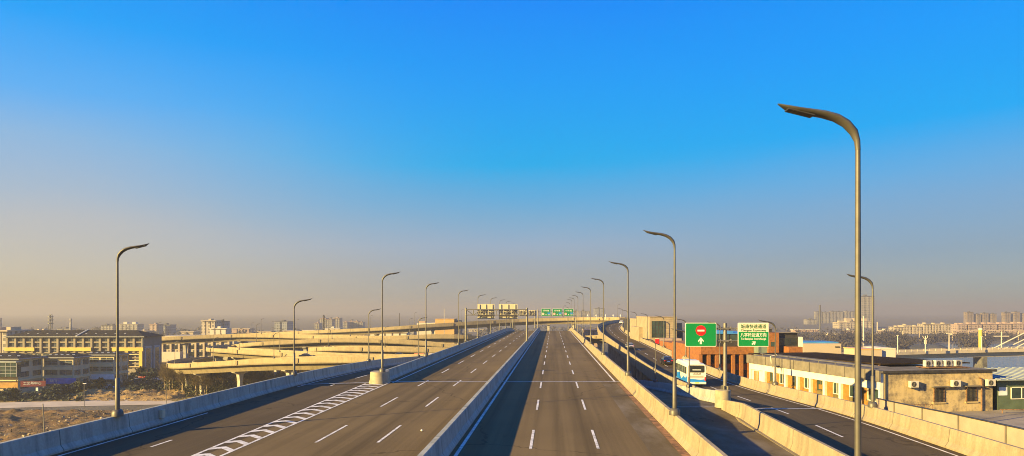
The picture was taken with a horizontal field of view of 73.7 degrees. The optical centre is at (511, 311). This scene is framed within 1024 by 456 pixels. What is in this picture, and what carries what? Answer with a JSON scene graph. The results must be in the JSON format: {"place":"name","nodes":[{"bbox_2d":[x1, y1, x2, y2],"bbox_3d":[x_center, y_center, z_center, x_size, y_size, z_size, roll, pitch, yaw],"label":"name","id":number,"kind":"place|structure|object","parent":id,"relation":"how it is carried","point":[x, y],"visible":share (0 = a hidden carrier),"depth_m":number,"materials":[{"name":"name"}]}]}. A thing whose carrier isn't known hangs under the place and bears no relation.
{"place":"outdoors","nodes":[
{"label":"outdoors","id":0,"kind":"place"},
{"bbox_2d":[0,409,136,442],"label":"soil field","id":1,"kind":"structure","parent":0,"point":[13,417],"depth_m":168.03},
{"bbox_2d":[0,388,203,439],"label":"rubble","id":2,"kind":"object","parent":1,"relation":"on","point":[76,415],"visible":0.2,"depth_m":169.31,"materials":[{"name":"stone"}]},
{"bbox_2d":[2,329,164,375],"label":"hotel building","id":3,"kind":"structure","parent":0,"point":[144,348],"depth_m":285.82,"materials":[{"name":"beige concrete"}]},
{"bbox_2d":[0,400,174,407],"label":"concrete path","id":4,"kind":"structure","parent":0,"point":[55,404],"depth_m":200.00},
{"bbox_2d":[0,387,194,401],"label":"sand field","id":5,"kind":"structure","parent":0,"point":[150,395],"depth_m":212.16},
{"bbox_2d":[51,364,400,455],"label":"ramp road","id":6,"kind":"structure","parent":0,"point":[193,434],"depth_m":46.45,"materials":[{"name":"asphalt"}]},
{"bbox_2d":[0,356,423,455],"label":"concrete barrier","id":7,"kind":"object","parent":6,"relation":"on","point":[53,442],"visible":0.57,"depth_m":45.72,"materials":[{"name":"concrete"}]},
{"bbox_2d":[111,243,148,416],"bbox_3d":[-23.408,1.107,41.900,2.288,10.611,0.647,0,0,0],"label":"street lamp","id":8,"kind":"object","parent":7,"relation":"on","point":[117,411],"visible":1,"depth_m":41.84,"materials":[{"name":"metal"}]},
{"bbox_2d":[291,298,311,375],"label":"street lamp","id":9,"kind":"object","parent":7,"relation":"on","point":[294,372],"visible":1,"depth_m":72.62,"materials":[{"name":"metal"}]},
{"bbox_2d":[366,309,379,361],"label":"street lamp","id":10,"kind":"object","parent":7,"relation":"on","point":[369,359],"visible":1,"depth_m":105.43,"materials":[{"name":"metal"}]},
{"bbox_2d":[370,332,408,335],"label":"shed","id":11,"kind":"structure","parent":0,"point":[397,334],"depth_m":430.00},
{"bbox_2d":[417,318,461,343],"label":"ochre warehouse","id":12,"kind":"structure","parent":0,"point":[449,320],"depth_m":481.00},
{"bbox_2d":[191,331,690,455],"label":"road","id":13,"kind":"structure","parent":0,"point":[562,393],"depth_m":49.91,"materials":[{"name":"asphalt"}]},
{"bbox_2d":[369,371,390,383],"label":"barrier nose","id":14,"kind":"object","parent":13,"relation":"on","point":[377,377],"visible":1,"depth_m":71.87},
{"bbox_2d":[379,272,398,371],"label":"street lamp","id":15,"kind":"object","parent":14,"relation":"on","point":[382,369],"visible":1,"depth_m":72.33,"materials":[{"name":"metal"}]},
{"bbox_2d":[386,328,514,379],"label":"concrete barrier","id":16,"kind":"object","parent":13,"relation":"on","point":[404,369],"visible":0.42,"depth_m":103.59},
{"bbox_2d":[424,282,438,355],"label":"street lamp","id":17,"kind":"object","parent":16,"relation":"on","point":[425,353],"visible":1,"depth_m":97.91,"materials":[{"name":"metal"}]},
{"bbox_2d":[417,328,540,455],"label":"concrete barrier","id":18,"kind":"object","parent":13,"relation":"on","point":[446,439],"visible":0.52,"depth_m":45.72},
{"bbox_2d":[465,308,527,340],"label":"sign gantry","id":19,"kind":"object","parent":18,"relation":"on","point":[511,310],"visible":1,"depth_m":147.51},
{"bbox_2d":[478,304,493,318],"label":"gantry sign","id":20,"kind":"object","parent":19,"relation":"attached to","point":[482,314],"visible":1,"depth_m":148.85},
{"bbox_2d":[499,304,516,318],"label":"gantry sign","id":21,"kind":"object","parent":19,"relation":"attached to","point":[508,315],"visible":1,"depth_m":148.85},
{"bbox_2d":[569,328,727,455],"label":"concrete barrier","id":22,"kind":"object","parent":13,"relation":"on","point":[688,438],"visible":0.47,"depth_m":46.09,"materials":[{"name":"concrete"}]},
{"bbox_2d":[592,278,605,354],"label":"street lamp","id":23,"kind":"object","parent":22,"relation":"on","point":[603,353],"visible":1,"depth_m":101.53,"materials":[{"name":"metal"}]},
{"bbox_2d":[609,261,631,375],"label":"street lamp","id":24,"kind":"object","parent":22,"relation":"on","point":[628,373],"visible":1,"depth_m":68.34,"materials":[{"name":"metal"}]},
{"bbox_2d":[643,230,679,415],"bbox_3d":[9.271,0.670,42.300,2.288,11.461,0.647,0,0,0],"label":"street lamp","id":25,"kind":"object","parent":22,"relation":"on","point":[674,410],"visible":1,"depth_m":42.23,"materials":[{"name":"metal"}]},
{"bbox_2d":[777,103,860,455],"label":"street lamp","id":26,"kind":"object","parent":22,"relation":"on","point":[848,126],"visible":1,"depth_m":16.54,"materials":[{"name":"metal"}]},
{"bbox_2d":[0,314,1023,409],"bbox_3d":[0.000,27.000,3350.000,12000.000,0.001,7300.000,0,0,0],"label":"ground","id":27,"kind":"structure","parent":0,"point":[265,323],"depth_m":2090.33,"materials":[{"name":"soil"}]},
{"bbox_2d":[0,388,13,401],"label":"evergreen tree","id":28,"kind":"object","parent":27,"relation":"on","point":[4,394],"visible":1,"depth_m":204.13,"materials":[{"name":"green plant"}]},
{"bbox_2d":[0,327,33,352],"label":"tower block","id":29,"kind":"structure","parent":27,"relation":"on","point":[5,331],"depth_m":331.20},
{"bbox_2d":[0,353,46,392],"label":"shop building","id":30,"kind":"structure","parent":27,"relation":"on","point":[16,367],"depth_m":222.30,"materials":[{"name":"concrete"}]},
{"bbox_2d":[0,382,17,387],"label":"shop sign","id":31,"kind":"object","parent":30,"relation":"attached to","point":[8,384],"visible":0.89,"depth_m":216.00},
{"bbox_2d":[20,381,45,386],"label":"shop sign","id":32,"kind":"object","parent":30,"relation":"attached to","point":[31,383],"visible":1,"depth_m":216.43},
{"bbox_2d":[49,383,64,396],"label":"evergreen tree","id":33,"kind":"object","parent":27,"relation":"on","point":[58,387],"visible":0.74,"depth_m":212.83,"materials":[{"name":"green plant"}]},
{"bbox_2d":[42,352,93,388],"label":"shop building","id":34,"kind":"structure","parent":27,"relation":"on","point":[66,365],"depth_m":232.00,"materials":[{"name":"concrete"}]},
{"bbox_2d":[46,378,75,383],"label":"shop sign","id":35,"kind":"object","parent":34,"relation":"attached to","point":[60,380],"visible":1,"depth_m":228.99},
{"bbox_2d":[62,383,78,393],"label":"evergreen tree","id":36,"kind":"object","parent":27,"relation":"on","point":[72,387],"visible":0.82,"depth_m":216.06,"materials":[{"name":"green plant"}]},
{"bbox_2d":[71,380,83,393],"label":"evergreen tree","id":37,"kind":"object","parent":27,"relation":"on","point":[80,385],"visible":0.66,"depth_m":222.13,"materials":[{"name":"green plant"}]},
{"bbox_2d":[5,374,163,401],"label":"wood","id":38,"kind":"object","parent":27,"relation":"on","point":[137,384],"visible":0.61,"depth_m":228.58,"materials":[{"name":"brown plant"}]},
{"bbox_2d":[0,386,186,435],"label":"dry weeds","id":39,"kind":"object","parent":27,"relation":"on","point":[104,410],"visible":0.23,"depth_m":206.75,"materials":[{"name":"brown plant"}]},
{"bbox_2d":[101,324,115,329],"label":"tower block","id":40,"kind":"structure","parent":27,"relation":"on","point":[108,327],"depth_m":900.13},
{"bbox_2d":[86,351,131,384],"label":"shop building","id":41,"kind":"structure","parent":27,"relation":"on","point":[102,362],"depth_m":245.00,"materials":[{"name":"concrete"}]},
{"bbox_2d":[90,374,113,378],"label":"shop sign","id":42,"kind":"object","parent":41,"relation":"attached to","point":[104,376],"visible":0.93,"depth_m":242.00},
{"bbox_2d":[119,322,143,330],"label":"tower block","id":43,"kind":"structure","parent":27,"relation":"on","point":[132,326],"depth_m":901.20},
{"bbox_2d":[149,323,162,333],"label":"tower block","id":44,"kind":"structure","parent":27,"relation":"on","point":[154,327],"depth_m":801.35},
{"bbox_2d":[163,323,176,333],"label":"tower block","id":45,"kind":"structure","parent":27,"relation":"on","point":[168,328],"depth_m":821.20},
{"bbox_2d":[163,387,198,400],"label":"dirt verge","id":46,"kind":"structure","parent":27,"relation":"on","point":[184,398],"depth_m":211.21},
{"bbox_2d":[172,370,190,391],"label":"bare tree","id":47,"kind":"object","parent":46,"relation":"on","point":[181,374],"visible":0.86,"depth_m":222.14,"materials":[{"name":"brown plant"}]},
{"bbox_2d":[199,373,214,393],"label":"bare tree","id":48,"kind":"object","parent":46,"relation":"on","point":[202,380],"visible":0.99,"depth_m":213.29,"materials":[{"name":"brown plant"}]},
{"bbox_2d":[162,335,247,361],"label":"office building","id":49,"kind":"structure","parent":27,"relation":"on","point":[172,352],"depth_m":369.85,"materials":[{"name":"beige concrete"}]},
{"bbox_2d":[200,319,221,334],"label":"tower block","id":50,"kind":"structure","parent":27,"relation":"on","point":[208,324],"depth_m":640.00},
{"bbox_2d":[163,373,261,397],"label":"undergrowth","id":51,"kind":"object","parent":27,"relation":"on","point":[228,384],"visible":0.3,"depth_m":223.66,"materials":[{"name":"brown plant"}]},
{"bbox_2d":[209,326,231,334],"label":"tower block","id":52,"kind":"structure","parent":27,"relation":"on","point":[219,330],"depth_m":560.00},
{"bbox_2d":[215,372,230,389],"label":"bare tree","id":53,"kind":"object","parent":27,"relation":"on","point":[220,375],"visible":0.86,"depth_m":217.93,"materials":[{"name":"brown plant"}]},
{"bbox_2d":[274,320,293,331],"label":"tower block","id":54,"kind":"structure","parent":27,"relation":"on","point":[284,325],"depth_m":900.00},
{"bbox_2d":[206,344,386,376],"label":"viaduct","id":55,"kind":"object","parent":27,"relation":"on","point":[223,352],"visible":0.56,"depth_m":229.71,"materials":[{"name":"concrete"}]},
{"bbox_2d":[166,353,431,394],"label":"viaduct","id":56,"kind":"object","parent":27,"relation":"on","point":[239,368],"visible":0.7,"depth_m":197.92,"materials":[{"name":"concrete"}]},
{"bbox_2d":[162,333,480,357],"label":"viaduct","id":57,"kind":"object","parent":27,"relation":"on","point":[184,341],"visible":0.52,"depth_m":318.01,"materials":[{"name":"concrete"}]},
{"bbox_2d":[231,338,456,350],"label":"viaduct","id":58,"kind":"object","parent":27,"relation":"on","point":[304,344],"visible":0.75,"depth_m":265.40,"materials":[{"name":"concrete"}]},
{"bbox_2d":[308,346,446,353],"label":"viaduct","id":59,"kind":"object","parent":27,"relation":"on","point":[378,349],"visible":0.52,"depth_m":242.11,"materials":[{"name":"concrete"}]},
{"bbox_2d":[29,325,798,335],"bbox_3d":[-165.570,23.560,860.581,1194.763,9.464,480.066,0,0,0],"label":"wood","id":60,"kind":"object","parent":27,"relation":"on","point":[480,332],"visible":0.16,"depth_m":902.63,"materials":[{"name":"brown plant"}]},
{"bbox_2d":[246,317,626,346],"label":"viaduct","id":61,"kind":"object","parent":27,"relation":"on","point":[377,331],"visible":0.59,"depth_m":390.43,"materials":[{"name":"concrete"}]},
{"bbox_2d":[584,335,605,351],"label":"viaduct","id":62,"kind":"object","parent":27,"relation":"on","point":[597,339],"visible":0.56,"depth_m":333.71,"materials":[{"name":"concrete"}]},
{"bbox_2d":[609,345,651,380],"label":"ribbed wall","id":63,"kind":"structure","parent":27,"relation":"on","point":[617,358],"depth_m":166.88,"materials":[{"name":"concrete"}]},
{"bbox_2d":[624,318,642,340],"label":"stone annexe","id":64,"kind":"structure","parent":27,"relation":"on","point":[636,332],"depth_m":210.62,"materials":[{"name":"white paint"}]},
{"bbox_2d":[636,316,682,344],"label":"stone building","id":65,"kind":"structure","parent":27,"relation":"on","point":[659,328],"depth_m":190.00,"materials":[{"name":"beige stone"}]},
{"bbox_2d":[652,321,664,337],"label":"window","id":66,"kind":"structure","parent":65,"relation":"in","point":[658,327],"depth_m":189.95,"materials":[{"name":"green glass"}]},
{"bbox_2d":[660,330,753,377],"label":"brick building","id":67,"kind":"structure","parent":27,"relation":"on","point":[737,364],"depth_m":121.50,"materials":[{"name":"orange brick"}]},
{"bbox_2d":[752,329,802,354],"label":"brick pavilion","id":68,"kind":"structure","parent":27,"relation":"on","point":[787,342],"depth_m":118.60,"materials":[{"name":"orange brick"}]},
{"bbox_2d":[861,295,871,320],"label":"tower block","id":69,"kind":"structure","parent":27,"relation":"on","point":[866,306],"depth_m":1150.00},
{"bbox_2d":[788,324,1023,351],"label":"wood","id":70,"kind":"object","parent":27,"relation":"on","point":[844,336],"visible":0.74,"depth_m":604.74,"materials":[{"name":"brown plant"}]},
{"bbox_2d":[917,323,930,333],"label":"tower block","id":71,"kind":"structure","parent":27,"relation":"on","point":[926,327],"depth_m":830.08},
{"bbox_2d":[841,346,1023,367],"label":"river bridge","id":72,"kind":"structure","parent":27,"relation":"on","point":[978,355],"depth_m":291.92,"materials":[{"name":"concrete"}]},
{"bbox_2d":[951,323,967,331],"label":"tower block","id":73,"kind":"structure","parent":27,"relation":"on","point":[958,326],"depth_m":900.27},
{"bbox_2d":[902,330,1023,339],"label":"pipe bridge","id":74,"kind":"structure","parent":27,"relation":"on","point":[952,332],"depth_m":639.77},
{"bbox_2d":[966,322,981,329],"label":"tower block","id":75,"kind":"structure","parent":27,"relation":"on","point":[975,325],"depth_m":900.61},
{"bbox_2d":[978,328,982,346],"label":"bridge tower","id":76,"kind":"structure","parent":27,"relation":"on","point":[980,331],"depth_m":324.32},
{"bbox_2d":[981,322,996,329],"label":"tower block","id":77,"kind":"structure","parent":27,"relation":"on","point":[987,326],"depth_m":900.31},
{"bbox_2d":[0,0,1023,313],"label":"sky","id":78,"kind":"structure","parent":0,"point":[268,156],"materials":[{"name":"blue"}]},
{"bbox_2d":[577,310,589,324],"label":"tower block","id":79,"kind":"structure","parent":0,"point":[582,313],"depth_m":1400.00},
{"bbox_2d":[582,329,597,347],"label":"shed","id":80,"kind":"structure","parent":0,"point":[587,332],"depth_m":420.00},
{"bbox_2d":[593,307,602,316],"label":"tower block","id":81,"kind":"structure","parent":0,"point":[598,311],"depth_m":1500.00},
{"bbox_2d":[646,388,794,455],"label":"closed slip road","id":82,"kind":"structure","parent":0,"point":[726,433],"depth_m":46.80,"materials":[{"name":"asphalt"}]},
{"bbox_2d":[636,380,714,402],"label":"concrete barrier","id":83,"kind":"object","parent":82,"relation":"on","point":[707,395],"visible":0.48,"depth_m":74.48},
{"bbox_2d":[671,328,691,387],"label":"street lamp","id":84,"kind":"object","parent":83,"relation":"on","point":[688,384],"visible":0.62,"depth_m":72.91,"materials":[{"name":"metal"}]},
{"bbox_2d":[715,389,730,407],"bbox_3d":[17.667,7.275,57.200,1.320,1.450,1.320,0,0,0],"label":"concrete drum","id":85,"kind":"object","parent":82,"relation":"on","point":[720,395],"visible":0.66,"depth_m":56.72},
{"bbox_2d":[716,323,737,389],"bbox_3d":[17.927,3.759,57.200,2.050,5.581,0.760,0,0,0],"label":"sign pole","id":86,"kind":"object","parent":85,"relation":"on","point":[724,328],"visible":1,"depth_m":57.06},
{"bbox_2d":[685,323,715,346],"bbox_3d":[15.730,1.914,56.874,2.583,1.984,0.092,0,0,0],"label":"road sign","id":87,"kind":"object","parent":86,"relation":"attached to","point":[700,334],"visible":1,"depth_m":56.85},
{"bbox_2d":[738,323,768,346],"bbox_3d":[20.112,1.914,56.880,2.583,1.984,0.080,0,0,0],"label":"road sign","id":88,"kind":"object","parent":86,"relation":"attached to","point":[753,334],"visible":1,"depth_m":56.85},
{"bbox_2d":[599,322,966,455],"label":"ramp road","id":89,"kind":"structure","parent":0,"point":[835,430],"depth_m":50.57,"materials":[{"name":"asphalt"}]},
{"bbox_2d":[597,320,699,387],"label":"concrete barrier","id":90,"kind":"object","parent":89,"relation":"on","point":[646,369],"visible":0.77,"depth_m":124.55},
{"bbox_2d":[660,356,672,364],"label":"sedan","id":91,"kind":"object","parent":89,"relation":"on","point":[667,359],"visible":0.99,"depth_m":126.19,"materials":[{"name":"blue metal"}]},
{"bbox_2d":[676,359,705,384],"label":"coach bus","id":92,"kind":"object","parent":89,"relation":"on","point":[697,371],"visible":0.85,"depth_m":88.17,"materials":[{"name":"white metal"}]},
{"bbox_2d":[721,400,848,455],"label":"concrete barrier","id":93,"kind":"object","parent":89,"relation":"on","point":[798,442],"visible":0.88,"depth_m":40.73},
{"bbox_2d":[620,323,1023,455],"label":"concrete barrier","id":94,"kind":"object","parent":89,"relation":"on","point":[962,442],"visible":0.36,"depth_m":46.21,"materials":[{"name":"concrete"}]},
{"bbox_2d":[759,320,777,384],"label":"street lamp","id":95,"kind":"object","parent":94,"relation":"on","point":[774,382],"visible":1,"depth_m":76.94,"materials":[{"name":"metal"}]},
{"bbox_2d":[847,274,877,407],"bbox_3d":[25.930,2.139,50.600,2.288,9.911,0.647,0,0,0],"label":"street lamp","id":96,"kind":"object","parent":94,"relation":"on","point":[872,403],"visible":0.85,"depth_m":50.54,"materials":[{"name":"metal"}]},
{"bbox_2d":[875,398,1023,447],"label":"concrete barrier","id":97,"kind":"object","parent":89,"relation":"on","point":[1007,434],"depth_m":40.22,"materials":[{"name":"concrete"}]},
{"bbox_2d":[803,341,840,353],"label":"riverside warehouse","id":98,"kind":"structure","parent":0,"point":[823,346],"depth_m":170.00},
{"bbox_2d":[829,311,835,322],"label":"tower block","id":99,"kind":"structure","parent":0,"point":[832,316],"depth_m":1600.00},
{"bbox_2d":[833,321,854,327],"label":"tower block","id":100,"kind":"structure","parent":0,"point":[844,324],"depth_m":1100.00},
{"bbox_2d":[842,318,871,327],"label":"tower block","id":101,"kind":"structure","parent":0,"point":[867,324],"depth_m":1121.20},
{"bbox_2d":[843,346,895,356],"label":"riverside warehouse","id":102,"kind":"structure","parent":0,"point":[881,351],"depth_m":206.02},
{"bbox_2d":[842,343,1023,367],"bbox_3d":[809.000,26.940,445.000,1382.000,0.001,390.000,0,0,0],"label":"river water","id":103,"kind":"structure","parent":0,"point":[1006,361],"depth_m":384.61,"materials":[{"name":"grey liquid"}]},
{"bbox_2d":[963,311,973,323],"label":"tower block","id":104,"kind":"structure","parent":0,"point":[968,316],"depth_m":1250.82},
{"bbox_2d":[951,409,1023,427],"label":"terrace ground","id":105,"kind":"structure","parent":0,"point":[1012,417],"depth_m":62.80,"materials":[{"name":"concrete"}]},
{"bbox_2d":[746,353,996,411],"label":"long building","id":106,"kind":"structure","parent":105,"relation":"on","point":[836,379],"depth_m":65.85,"materials":[{"name":"paint"}]},
{"bbox_2d":[827,381,832,396],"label":"door","id":107,"kind":"structure","parent":106,"relation":"in","point":[829,384],"depth_m":71.71,"materials":[{"name":"brown wood"}]},
{"bbox_2d":[843,384,848,400],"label":"door","id":108,"kind":"structure","parent":106,"relation":"in","point":[845,387],"depth_m":69.23,"materials":[{"name":"brown wood"}]},
{"bbox_2d":[748,352,969,366],"bbox_3d":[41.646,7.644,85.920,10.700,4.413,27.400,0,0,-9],"label":"flat roof","id":109,"kind":"structure","parent":106,"relation":"attached to","point":[892,361],"depth_m":81.63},
{"bbox_2d":[862,387,867,404],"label":"door","id":110,"kind":"structure","parent":106,"relation":"in","point":[864,390],"depth_m":66.41,"materials":[{"name":"brown wood"}]},
{"bbox_2d":[933,388,944,401],"bbox_3d":[40.652,7.935,64.952,1.160,1.330,0.160,0,0,-9],"label":"window","id":111,"kind":"structure","parent":106,"relation":"in","point":[938,393],"depth_m":64.95,"materials":[{"name":"grey glass"}]},
{"bbox_2d":[916,366,969,368],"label":"roof platform","id":112,"kind":"structure","parent":106,"relation":"on","point":[947,367],"depth_m":66.97,"materials":[{"name":"metal"}]},
{"bbox_2d":[966,387,976,400],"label":"window","id":113,"kind":"structure","parent":106,"relation":"in","point":[971,392],"depth_m":65.50,"materials":[{"name":"grey glass"}]},
{"bbox_2d":[985,379,995,386],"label":"air conditioner","id":114,"kind":"object","parent":106,"relation":"attached to","point":[990,382],"visible":1,"depth_m":65.47,"materials":[{"name":"metal"}]},
{"bbox_2d":[986,367,1023,409],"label":"green hut","id":115,"kind":"object","parent":105,"relation":"on","point":[1008,390],"visible":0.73,"depth_m":66.67,"materials":[{"name":"paint"}]},
{"bbox_2d":[1011,387,1023,398],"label":"window","id":116,"kind":"structure","parent":115,"relation":"in","point":[1016,392],"depth_m":66.70,"materials":[{"name":"white paint"}]},
{"bbox_2d":[993,322,1011,329],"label":"tower block","id":117,"kind":"structure","parent":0,"point":[1003,326],"depth_m":900.65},
{"bbox_2d":[1001,311,1010,322],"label":"tower block","id":118,"kind":"structure","parent":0,"point":[1005,316],"depth_m":1250.00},
{"bbox_2d":[1007,322,1023,329],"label":"tower block","id":119,"kind":"structure","parent":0,"point":[1018,326],"depth_m":900.00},
{"bbox_2d":[1011,311,1019,322],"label":"tower block","id":120,"kind":"structure","parent":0,"point":[1015,316],"depth_m":1250.48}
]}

